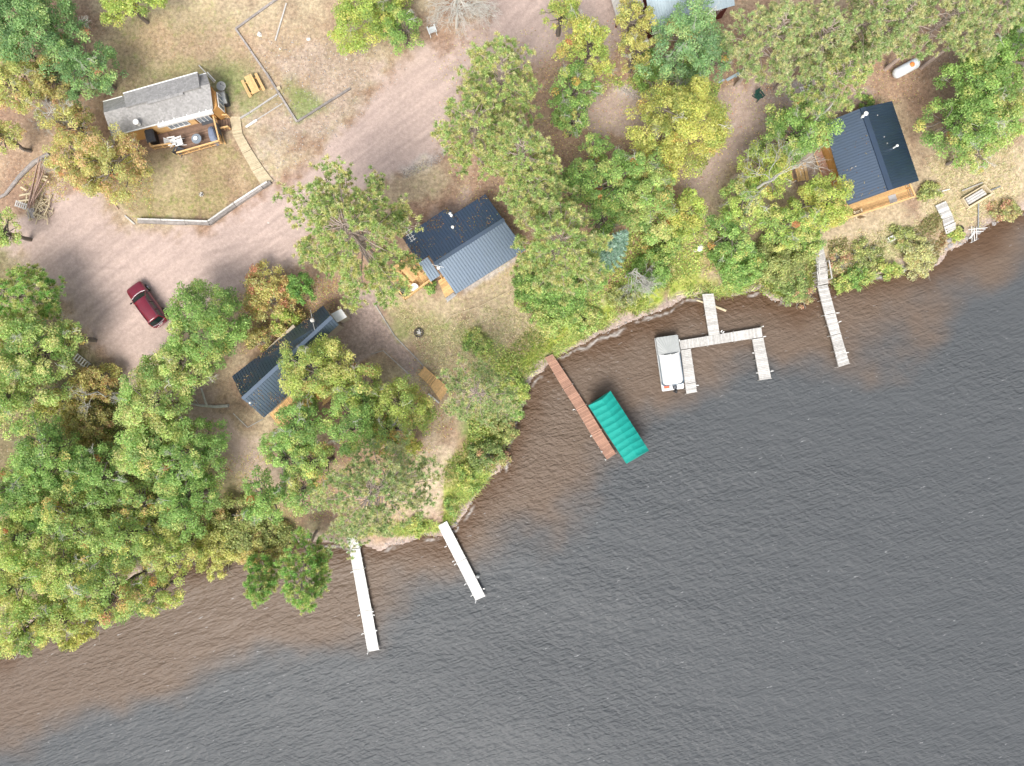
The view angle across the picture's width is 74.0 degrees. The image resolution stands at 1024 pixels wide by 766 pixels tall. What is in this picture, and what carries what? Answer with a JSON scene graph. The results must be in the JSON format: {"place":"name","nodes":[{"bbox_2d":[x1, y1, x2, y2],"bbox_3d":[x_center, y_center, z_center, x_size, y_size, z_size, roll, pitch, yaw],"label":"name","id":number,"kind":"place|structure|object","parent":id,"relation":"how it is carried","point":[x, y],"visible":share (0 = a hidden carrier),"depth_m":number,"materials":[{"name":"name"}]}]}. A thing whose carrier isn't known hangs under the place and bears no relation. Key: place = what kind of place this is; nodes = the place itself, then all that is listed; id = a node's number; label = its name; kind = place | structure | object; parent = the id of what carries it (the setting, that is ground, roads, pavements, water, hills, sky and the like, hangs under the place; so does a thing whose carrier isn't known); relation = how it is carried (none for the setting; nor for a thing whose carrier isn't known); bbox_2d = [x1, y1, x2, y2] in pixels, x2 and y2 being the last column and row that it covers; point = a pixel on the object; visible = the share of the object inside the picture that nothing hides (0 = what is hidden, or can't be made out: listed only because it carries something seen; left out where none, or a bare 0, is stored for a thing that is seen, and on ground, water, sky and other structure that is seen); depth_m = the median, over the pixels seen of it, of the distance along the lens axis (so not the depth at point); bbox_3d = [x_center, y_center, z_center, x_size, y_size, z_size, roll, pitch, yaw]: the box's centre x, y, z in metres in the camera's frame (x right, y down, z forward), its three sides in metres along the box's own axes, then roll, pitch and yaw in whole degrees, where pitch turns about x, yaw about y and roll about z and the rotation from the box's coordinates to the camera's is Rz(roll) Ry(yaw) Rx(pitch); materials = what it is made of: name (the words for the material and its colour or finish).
{"place":"outdoors","nodes":[
{"label":"outdoors","id":0,"kind":"place"},
{"bbox_2d":[12,0,869,520],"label":"road","id":1,"kind":"structure","parent":0,"point":[98,254],"depth_m":67.14,"materials":[{"name":"beige soil"}]},
{"bbox_2d":[0,210,1023,765],"bbox_3d":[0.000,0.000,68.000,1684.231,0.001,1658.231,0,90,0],"label":"water","id":2,"kind":"structure","parent":0,"point":[810,552],"depth_m":68.00,"materials":[{"name":"grey liquid"}]},
{"bbox_2d":[346,537,380,653],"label":"dock","id":3,"kind":"object","parent":2,"relation":"in","point":[369,631],"visible":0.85,"depth_m":67.50,"materials":[{"name":"white wood"}]},
{"bbox_2d":[545,354,616,459],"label":"dock","id":4,"kind":"object","parent":2,"relation":"in","point":[603,441],"visible":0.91,"depth_m":67.50,"materials":[{"name":"red wood"}]},
{"bbox_2d":[588,391,648,463],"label":"boat lift","id":5,"kind":"object","parent":2,"relation":"in","point":[617,426],"visible":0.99,"depth_m":65.36,"materials":[{"name":"teal fabric"}]},
{"bbox_2d":[655,335,683,392],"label":"pontoon boat","id":6,"kind":"object","parent":2,"relation":"on","point":[669,361],"visible":1,"depth_m":66.89,"materials":[{"name":"grey metal"}]},
{"bbox_2d":[679,294,771,393],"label":"dock","id":7,"kind":"object","parent":2,"relation":"in","point":[750,334],"visible":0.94,"depth_m":67.50,"materials":[{"name":"grey wood"}]},
{"bbox_2d":[811,249,849,367],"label":"dock","id":8,"kind":"object","parent":2,"relation":"in","point":[832,323],"visible":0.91,"depth_m":67.28,"materials":[{"name":"grey wood"}]},
{"bbox_2d":[0,0,1023,637],"bbox_3d":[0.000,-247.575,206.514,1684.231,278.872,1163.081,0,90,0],"label":"ground","id":9,"kind":"structure","parent":0,"point":[174,38],"depth_m":67.14,"materials":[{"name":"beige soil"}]},
{"bbox_2d":[0,464,50,517],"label":"oak tree","id":10,"kind":"object","parent":9,"relation":"on","point":[18,495],"visible":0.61,"depth_m":60.70,"materials":[{"name":"green plant"}]},
{"bbox_2d":[0,47,51,120],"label":"oak tree","id":11,"kind":"object","parent":9,"relation":"on","point":[11,79],"visible":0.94,"depth_m":62.23,"materials":[{"name":"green plant"}]},
{"bbox_2d":[0,553,57,622],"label":"oak tree","id":12,"kind":"object","parent":9,"relation":"on","point":[9,585],"visible":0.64,"depth_m":60.88,"materials":[{"name":"green plant"}]},
{"bbox_2d":[0,591,66,659],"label":"oak tree","id":13,"kind":"object","parent":9,"relation":"on","point":[22,636],"visible":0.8,"depth_m":61.18,"materials":[{"name":"green plant"}]},
{"bbox_2d":[0,263,67,322],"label":"oak tree","id":14,"kind":"object","parent":9,"relation":"on","point":[18,291],"visible":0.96,"depth_m":61.84,"materials":[{"name":"green plant"}]},
{"bbox_2d":[0,364,71,440],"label":"oak tree","id":15,"kind":"object","parent":9,"relation":"on","point":[18,401],"visible":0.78,"depth_m":61.20,"materials":[{"name":"green plant"}]},
{"bbox_2d":[0,502,73,579],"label":"oak tree","id":16,"kind":"object","parent":9,"relation":"on","point":[16,541],"visible":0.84,"depth_m":60.24,"materials":[{"name":"green plant"}]},
{"bbox_2d":[0,312,77,395],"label":"oak tree","id":17,"kind":"object","parent":9,"relation":"on","point":[14,337],"visible":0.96,"depth_m":60.20,"materials":[{"name":"green plant"}]},
{"bbox_2d":[0,0,90,83],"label":"oak tree","id":18,"kind":"object","parent":9,"relation":"on","point":[31,14],"visible":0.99,"depth_m":60.68,"materials":[{"name":"green plant"}]},
{"bbox_2d":[6,408,92,492],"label":"oak tree","id":19,"kind":"object","parent":9,"relation":"on","point":[23,461],"visible":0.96,"depth_m":60.78,"materials":[{"name":"green plant"}]},
{"bbox_2d":[30,584,95,642],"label":"oak tree","id":20,"kind":"object","parent":9,"relation":"on","point":[59,612],"visible":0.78,"depth_m":61.85,"materials":[{"name":"green plant"}]},
{"bbox_2d":[19,533,109,602],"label":"oak tree","id":21,"kind":"object","parent":9,"relation":"on","point":[64,565],"visible":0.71,"depth_m":60.40,"materials":[{"name":"green plant"}]},
{"bbox_2d":[28,470,107,553],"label":"oak tree","id":22,"kind":"object","parent":9,"relation":"on","point":[76,512],"visible":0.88,"depth_m":61.09,"materials":[{"name":"green plant"}]},
{"bbox_2d":[37,100,100,156],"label":"oak tree","id":23,"kind":"object","parent":9,"relation":"on","point":[73,114],"visible":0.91,"depth_m":62.32,"materials":[{"name":"yellow plant"}]},
{"bbox_2d":[38,130,113,196],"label":"oak tree","id":24,"kind":"object","parent":9,"relation":"on","point":[56,164],"visible":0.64,"depth_m":61.72,"materials":[{"name":"yellow plant"}]},
{"bbox_2d":[59,392,115,457],"bbox_3d":[-40.857,3.800,65.330,5.124,3.803,6.684,-34,90,0],"label":"bush","id":25,"kind":"object","parent":9,"relation":"on","point":[71,424],"visible":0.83,"depth_m":64.66,"materials":[{"name":"green plant"}]},
{"bbox_2d":[51,27,128,106],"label":"oak tree","id":26,"kind":"object","parent":9,"relation":"on","point":[76,64],"visible":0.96,"depth_m":62.17,"materials":[{"name":"green plant"}]},
{"bbox_2d":[68,362,122,405],"bbox_3d":[-40.247,0.134,65.320,4.522,3.804,5.084,19,90,0],"label":"bush","id":27,"kind":"object","parent":9,"relation":"on","point":[87,377],"visible":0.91,"depth_m":64.67,"materials":[{"name":"green plant"}]},
{"bbox_2d":[65,441,129,510],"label":"oak tree","id":28,"kind":"object","parent":9,"relation":"on","point":[91,474],"visible":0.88,"depth_m":61.46,"materials":[{"name":"green plant"}]},
{"bbox_2d":[64,553,148,628],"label":"oak tree","id":29,"kind":"object","parent":9,"relation":"on","point":[104,595],"visible":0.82,"depth_m":60.89,"materials":[{"name":"green plant"}]},
{"bbox_2d":[73,505,165,573],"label":"oak tree","id":30,"kind":"object","parent":9,"relation":"on","point":[118,542],"visible":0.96,"depth_m":60.76,"materials":[{"name":"green plant"}]},
{"bbox_2d":[99,0,167,29],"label":"maple tree","id":31,"kind":"object","parent":9,"relation":"on","point":[116,8],"visible":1,"depth_m":62.92,"materials":[{"name":"green plant"}]},
{"bbox_2d":[109,479,165,528],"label":"oak tree","id":32,"kind":"object","parent":9,"relation":"on","point":[129,500],"visible":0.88,"depth_m":62.25,"materials":[{"name":"green plant"}]},
{"bbox_2d":[116,563,185,617],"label":"oak tree","id":33,"kind":"object","parent":9,"relation":"on","point":[151,589],"visible":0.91,"depth_m":62.31,"materials":[{"name":"green plant"}]},
{"bbox_2d":[112,414,190,481],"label":"oak tree","id":34,"kind":"object","parent":9,"relation":"on","point":[138,459],"visible":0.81,"depth_m":60.12,"materials":[{"name":"green plant"}]},
{"bbox_2d":[109,361,195,450],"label":"oak tree","id":35,"kind":"object","parent":9,"relation":"on","point":[144,396],"visible":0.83,"depth_m":60.44,"materials":[{"name":"green plant"}]},
{"bbox_2d":[103,72,231,155],"bbox_3d":[-32.934,-25.172,65.237,10.700,4.253,6.137,-15,90,0],"label":"cabin","id":36,"kind":"object","parent":9,"relation":"on","point":[187,107],"visible":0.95,"depth_m":64.12,"materials":[{"name":"grey wood"}]},
{"bbox_2d":[136,520,204,582],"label":"oak tree","id":37,"kind":"object","parent":9,"relation":"on","point":[155,557],"visible":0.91,"depth_m":62.35,"materials":[{"name":"green plant"}]},
{"bbox_2d":[148,334,216,398],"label":"maple tree","id":38,"kind":"object","parent":9,"relation":"on","point":[165,356],"visible":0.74,"depth_m":60.84,"materials":[{"name":"green plant"}]},
{"bbox_2d":[111,139,259,221],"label":"lawn","id":39,"kind":"structure","parent":9,"relation":"on","point":[221,176],"depth_m":67.14,"materials":[{"name":"beige plant"}]},
{"bbox_2d":[73,121,154,204],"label":"oak tree","id":40,"kind":"object","parent":39,"relation":"on","point":[106,157],"visible":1,"depth_m":61.84,"materials":[{"name":"yellow plant"}]},
{"bbox_2d":[153,460,224,543],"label":"oak tree","id":41,"kind":"object","parent":9,"relation":"on","point":[175,505],"visible":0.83,"depth_m":61.38,"materials":[{"name":"green plant"}]},
{"bbox_2d":[155,416,231,498],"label":"oak tree","id":42,"kind":"object","parent":9,"relation":"on","point":[190,460],"visible":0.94,"depth_m":60.73,"materials":[{"name":"green plant"}]},
{"bbox_2d":[163,278,253,373],"bbox_3d":[-27.663,-5.231,62.781,7.434,9.070,9.032,0,90,0],"label":"maple tree","id":43,"kind":"object","parent":9,"relation":"on","point":[214,326],"visible":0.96,"depth_m":60.77,"materials":[{"name":"green plant"}]},
{"bbox_2d":[191,520,236,581],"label":"bush","id":44,"kind":"object","parent":9,"relation":"on","point":[219,556],"visible":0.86,"depth_m":65.65,"materials":[{"name":"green plant"}]},
{"bbox_2d":[211,492,272,552],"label":"bush","id":45,"kind":"object","parent":9,"relation":"on","point":[240,528],"visible":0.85,"depth_m":65.84,"materials":[{"name":"green plant"}]},
{"bbox_2d":[242,552,280,608],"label":"pine tree","id":46,"kind":"object","parent":9,"relation":"on","point":[265,587],"visible":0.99,"depth_m":63.60,"materials":[{"name":"green plant"}]},
{"bbox_2d":[234,464,295,525],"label":"oak tree","id":47,"kind":"object","parent":9,"relation":"on","point":[258,510],"visible":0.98,"depth_m":61.24,"materials":[{"name":"green plant"}]},
{"bbox_2d":[242,258,305,337],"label":"oak tree","id":48,"kind":"object","parent":9,"relation":"on","point":[261,291],"visible":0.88,"depth_m":64.33,"materials":[{"name":"green plant"}]},
{"bbox_2d":[257,428,306,482],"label":"broadleaf tree","id":49,"kind":"object","parent":9,"relation":"on","point":[293,456],"visible":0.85,"depth_m":61.50,"materials":[{"name":"green plant"}]},
{"bbox_2d":[232,306,350,425],"bbox_3d":[-19.719,-1.588,65.066,12.132,4.512,7.697,-38,90,0],"label":"cabin","id":50,"kind":"object","parent":9,"relation":"on","point":[267,370],"visible":0.61,"depth_m":63.84,"materials":[{"name":"blue metal"}]},
{"bbox_2d":[272,392,329,457],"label":"oak tree","id":51,"kind":"object","parent":9,"relation":"on","point":[304,411],"visible":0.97,"depth_m":60.82,"materials":[{"name":"green plant"}]},
{"bbox_2d":[273,525,332,615],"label":"pine tree","id":52,"kind":"object","parent":9,"relation":"on","point":[311,588],"visible":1,"depth_m":62.04,"materials":[{"name":"green plant"}]},
{"bbox_2d":[276,333,355,403],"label":"oak tree","id":53,"kind":"object","parent":9,"relation":"on","point":[294,382],"visible":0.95,"depth_m":61.05,"materials":[{"name":"green plant"}]},
{"bbox_2d":[271,153,426,313],"bbox_3d":[-13.452,-12.443,58.928,12.671,16.765,13.238,0,90,0],"label":"pine tree","id":54,"kind":"object","parent":9,"relation":"on","point":[330,208],"visible":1,"depth_m":54.28,"materials":[{"name":"green plant"}]},
{"bbox_2d":[317,385,386,457],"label":"oak tree","id":55,"kind":"object","parent":9,"relation":"on","point":[352,444],"visible":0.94,"depth_m":59.97,"materials":[{"name":"green plant"}]},
{"bbox_2d":[330,362,391,427],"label":"oak tree","id":56,"kind":"object","parent":9,"relation":"on","point":[363,386],"visible":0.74,"depth_m":60.89,"materials":[{"name":"green plant"}]},
{"bbox_2d":[327,0,413,55],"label":"maple tree","id":57,"kind":"object","parent":9,"relation":"on","point":[368,8],"visible":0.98,"depth_m":62.90,"materials":[{"name":"green plant"}]},
{"bbox_2d":[311,432,444,559],"bbox_3d":[-11.329,9.061,58.960,11.677,16.635,8.236,-36,90,0],"label":"pine tree","id":58,"kind":"object","parent":9,"relation":"on","point":[397,477],"visible":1,"depth_m":54.73,"materials":[{"name":"green plant"}]},
{"bbox_2d":[379,2,424,55],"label":"maple tree","id":59,"kind":"object","parent":9,"relation":"on","point":[406,17],"visible":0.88,"depth_m":63.16,"materials":[{"name":"green plant"}]},
{"bbox_2d":[370,373,440,440],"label":"oak tree","id":60,"kind":"object","parent":9,"relation":"on","point":[411,396],"visible":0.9,"depth_m":60.50,"materials":[{"name":"green plant"}]},
{"bbox_2d":[0,73,819,601],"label":"undergrowth","id":61,"kind":"object","parent":9,"relation":"on","point":[638,245],"visible":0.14,"depth_m":66.99,"materials":[{"name":"green plant"}]},
{"bbox_2d":[390,194,524,301],"bbox_3d":[-5.945,-12.447,64.659,12.450,5.317,7.443,-32,90,0],"label":"cabin","id":62,"kind":"object","parent":9,"relation":"on","point":[480,251],"visible":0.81,"depth_m":64.06,"materials":[{"name":"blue metal"}]},
{"bbox_2d":[14,7,922,531],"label":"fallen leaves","id":63,"kind":"object","parent":9,"relation":"on","point":[324,287],"visible":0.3,"depth_m":67.12,"materials":[{"name":"brown plant"}]},
{"bbox_2d":[430,79,516,179],"bbox_3d":[-3.073,-21.540,60.069,7.552,14.444,7.205,-26,90,0],"label":"pine tree","id":64,"kind":"object","parent":9,"relation":"on","point":[465,133],"visible":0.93,"depth_m":55.83,"materials":[{"name":"green plant"}]},
{"bbox_2d":[435,353,525,428],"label":"pine tree","id":65,"kind":"object","parent":9,"relation":"on","point":[488,387],"visible":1,"depth_m":57.15,"materials":[{"name":"green plant"}]},
{"bbox_2d":[451,31,543,124],"bbox_3d":[-1.204,-25.328,60.413,7.969,13.707,7.636,0,90,0],"label":"pine tree","id":66,"kind":"object","parent":9,"relation":"on","point":[520,86],"visible":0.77,"depth_m":56.23,"materials":[{"name":"green plant"}]},
{"bbox_2d":[477,112,564,215],"bbox_3d":[0.692,-18.171,59.371,7.456,15.868,8.228,0,90,0],"label":"pine tree","id":67,"kind":"object","parent":9,"relation":"on","point":[520,133],"visible":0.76,"depth_m":54.06,"materials":[{"name":"green plant"}]},
{"bbox_2d":[494,156,579,224],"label":"pine tree","id":68,"kind":"object","parent":9,"relation":"on","point":[546,190],"visible":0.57,"depth_m":55.72,"materials":[{"name":"green plant"}]},
{"bbox_2d":[509,191,613,306],"bbox_3d":[4.064,-11.104,59.475,8.654,15.661,9.401,0,90,0],"label":"pine tree","id":69,"kind":"object","parent":9,"relation":"on","point":[570,225],"visible":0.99,"depth_m":54.49,"materials":[{"name":"green plant"}]},
{"bbox_2d":[546,59,606,112],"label":"broadleaf tree","id":70,"kind":"object","parent":9,"relation":"on","point":[572,76],"visible":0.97,"depth_m":61.63,"materials":[{"name":"green plant"}]},
{"bbox_2d":[551,3,617,79],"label":"broadleaf tree","id":71,"kind":"object","parent":9,"relation":"on","point":[582,45],"visible":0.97,"depth_m":61.19,"materials":[{"name":"yellow plant"}]},
{"bbox_2d":[576,145,644,222],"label":"oak tree","id":72,"kind":"object","parent":9,"relation":"on","point":[601,172],"visible":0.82,"depth_m":60.32,"materials":[{"name":"green plant"}]},
{"bbox_2d":[438,242,817,529],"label":"bank grass","id":73,"kind":"structure","parent":9,"relation":"on","point":[447,466],"depth_m":67.47,"materials":[{"name":"green plant"}]},
{"bbox_2d":[351,260,905,540],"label":"shore grass","id":74,"kind":"structure","parent":9,"relation":"on","point":[398,531],"depth_m":67.58,"materials":[{"name":"plant"}]},
{"bbox_2d":[606,173,677,245],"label":"oak tree","id":75,"kind":"object","parent":9,"relation":"on","point":[642,216],"visible":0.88,"depth_m":60.04,"materials":[{"name":"green plant"}]},
{"bbox_2d":[626,248,672,297],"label":"bush","id":76,"kind":"object","parent":9,"relation":"on","point":[660,272],"visible":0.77,"depth_m":65.17,"materials":[{"name":"green plant"}]},
{"bbox_2d":[624,74,733,179],"bbox_3d":[15.278,-23.555,62.270,9.324,10.121,8.902,43,90,0],"label":"broadleaf tree","id":77,"kind":"object","parent":9,"relation":"on","point":[683,102],"visible":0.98,"depth_m":59.80,"materials":[{"name":"yellow plant"}]},
{"bbox_2d":[634,0,727,83],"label":"oak tree","id":78,"kind":"object","parent":9,"relation":"on","point":[686,29],"visible":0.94,"depth_m":60.55,"materials":[{"name":"green plant"}]},
{"bbox_2d":[656,186,707,242],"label":"oak tree","id":79,"kind":"object","parent":9,"relation":"on","point":[692,222],"visible":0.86,"depth_m":62.26,"materials":[{"name":"green plant"}]},
{"bbox_2d":[703,209,755,264],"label":"oak tree","id":80,"kind":"object","parent":9,"relation":"on","point":[729,234],"visible":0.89,"depth_m":62.07,"materials":[{"name":"green plant"}]},
{"bbox_2d":[706,242,771,293],"bbox_3d":[22.159,-11.697,65.417,5.714,4.287,5.124,-31,90,0],"label":"bush","id":81,"kind":"object","parent":9,"relation":"on","point":[735,271],"visible":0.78,"depth_m":64.62,"materials":[{"name":"green plant"}]},
{"bbox_2d":[717,174,770,235],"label":"oak tree","id":82,"kind":"object","parent":9,"relation":"on","point":[737,210],"visible":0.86,"depth_m":61.46,"materials":[{"name":"green plant"}]},
{"bbox_2d":[735,137,795,200],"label":"oak tree","id":83,"kind":"object","parent":9,"relation":"on","point":[780,164],"visible":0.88,"depth_m":61.40,"materials":[{"name":"green plant"}]},
{"bbox_2d":[719,0,821,87],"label":"pine tree","id":84,"kind":"object","parent":9,"relation":"on","point":[772,17],"visible":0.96,"depth_m":57.08,"materials":[{"name":"green plant"}]},
{"bbox_2d":[747,235,809,285],"bbox_3d":[25.609,-11.863,65.594,6.731,3.910,4.876,16,90,0],"label":"bush","id":85,"kind":"object","parent":9,"relation":"on","point":[781,262],"visible":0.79,"depth_m":64.89,"materials":[{"name":"green plant"}]},
{"bbox_2d":[750,202,817,252],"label":"oak tree","id":86,"kind":"object","parent":9,"relation":"on","point":[801,223],"visible":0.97,"depth_m":62.16,"materials":[{"name":"green plant"}]},
{"bbox_2d":[753,94,845,169],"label":"oak tree","id":87,"kind":"object","parent":9,"relation":"on","point":[806,142],"visible":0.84,"depth_m":61.13,"materials":[{"name":"green plant"}]},
{"bbox_2d":[767,0,862,96],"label":"pine tree","id":88,"kind":"object","parent":9,"relation":"on","point":[823,20],"visible":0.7,"depth_m":56.65,"materials":[{"name":"green plant"}]},
{"bbox_2d":[780,172,854,233],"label":"oak tree","id":89,"kind":"object","parent":9,"relation":"on","point":[827,212],"visible":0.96,"depth_m":61.57,"materials":[{"name":"green plant"}]},
{"bbox_2d":[787,50,873,118],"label":"pine tree","id":90,"kind":"object","parent":9,"relation":"on","point":[837,80],"visible":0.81,"depth_m":57.73,"materials":[{"name":"green plant"}]},
{"bbox_2d":[814,101,918,218],"bbox_3d":[34.065,-21.261,65.259,7.556,4.198,9.419,-19,90,0],"label":"cabin","id":91,"kind":"object","parent":9,"relation":"on","point":[886,158],"visible":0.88,"depth_m":64.28,"materials":[{"name":"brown wood"}]},
{"bbox_2d":[824,0,911,69],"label":"pine tree","id":92,"kind":"object","parent":9,"relation":"on","point":[875,36],"visible":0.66,"depth_m":56.09,"materials":[{"name":"green plant"}]},
{"bbox_2d":[806,206,948,286],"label":"bank scrub","id":93,"kind":"object","parent":9,"relation":"on","point":[941,244],"visible":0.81,"depth_m":67.35,"materials":[{"name":"green plant"}]},
{"bbox_2d":[845,0,932,72],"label":"pine tree","id":94,"kind":"object","parent":9,"relation":"on","point":[909,6],"visible":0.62,"depth_m":56.51,"materials":[{"name":"green plant"}]},
{"bbox_2d":[884,0,1006,70],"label":"pine tree","id":95,"kind":"object","parent":9,"relation":"on","point":[955,7],"visible":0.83,"depth_m":57.26,"materials":[{"name":"green plant"}]},
{"bbox_2d":[912,89,1009,159],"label":"oak tree","id":96,"kind":"object","parent":9,"relation":"on","point":[972,110],"visible":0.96,"depth_m":61.38,"materials":[{"name":"green plant"}]},
{"bbox_2d":[919,0,1023,69],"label":"pine tree","id":97,"kind":"object","parent":9,"relation":"on","point":[992,22],"visible":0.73,"depth_m":57.61,"materials":[{"name":"green plant"}]},
{"bbox_2d":[932,49,1015,129],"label":"oak tree","id":98,"kind":"object","parent":9,"relation":"on","point":[975,71],"visible":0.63,"depth_m":60.88,"materials":[{"name":"green plant"}]},
{"bbox_2d":[949,27,1023,100],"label":"oak tree","id":99,"kind":"object","parent":9,"relation":"on","point":[1017,73],"visible":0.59,"depth_m":60.76,"materials":[{"name":"green plant"}]},
{"bbox_2d":[955,78,1023,152],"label":"oak tree","id":100,"kind":"object","parent":9,"relation":"on","point":[1014,114],"visible":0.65,"depth_m":60.70,"materials":[{"name":"green plant"}]},
{"bbox_2d":[324,87,867,374],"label":"path","id":101,"kind":"structure","parent":0,"point":[364,333],"depth_m":67.13,"materials":[{"name":"beige soil"}]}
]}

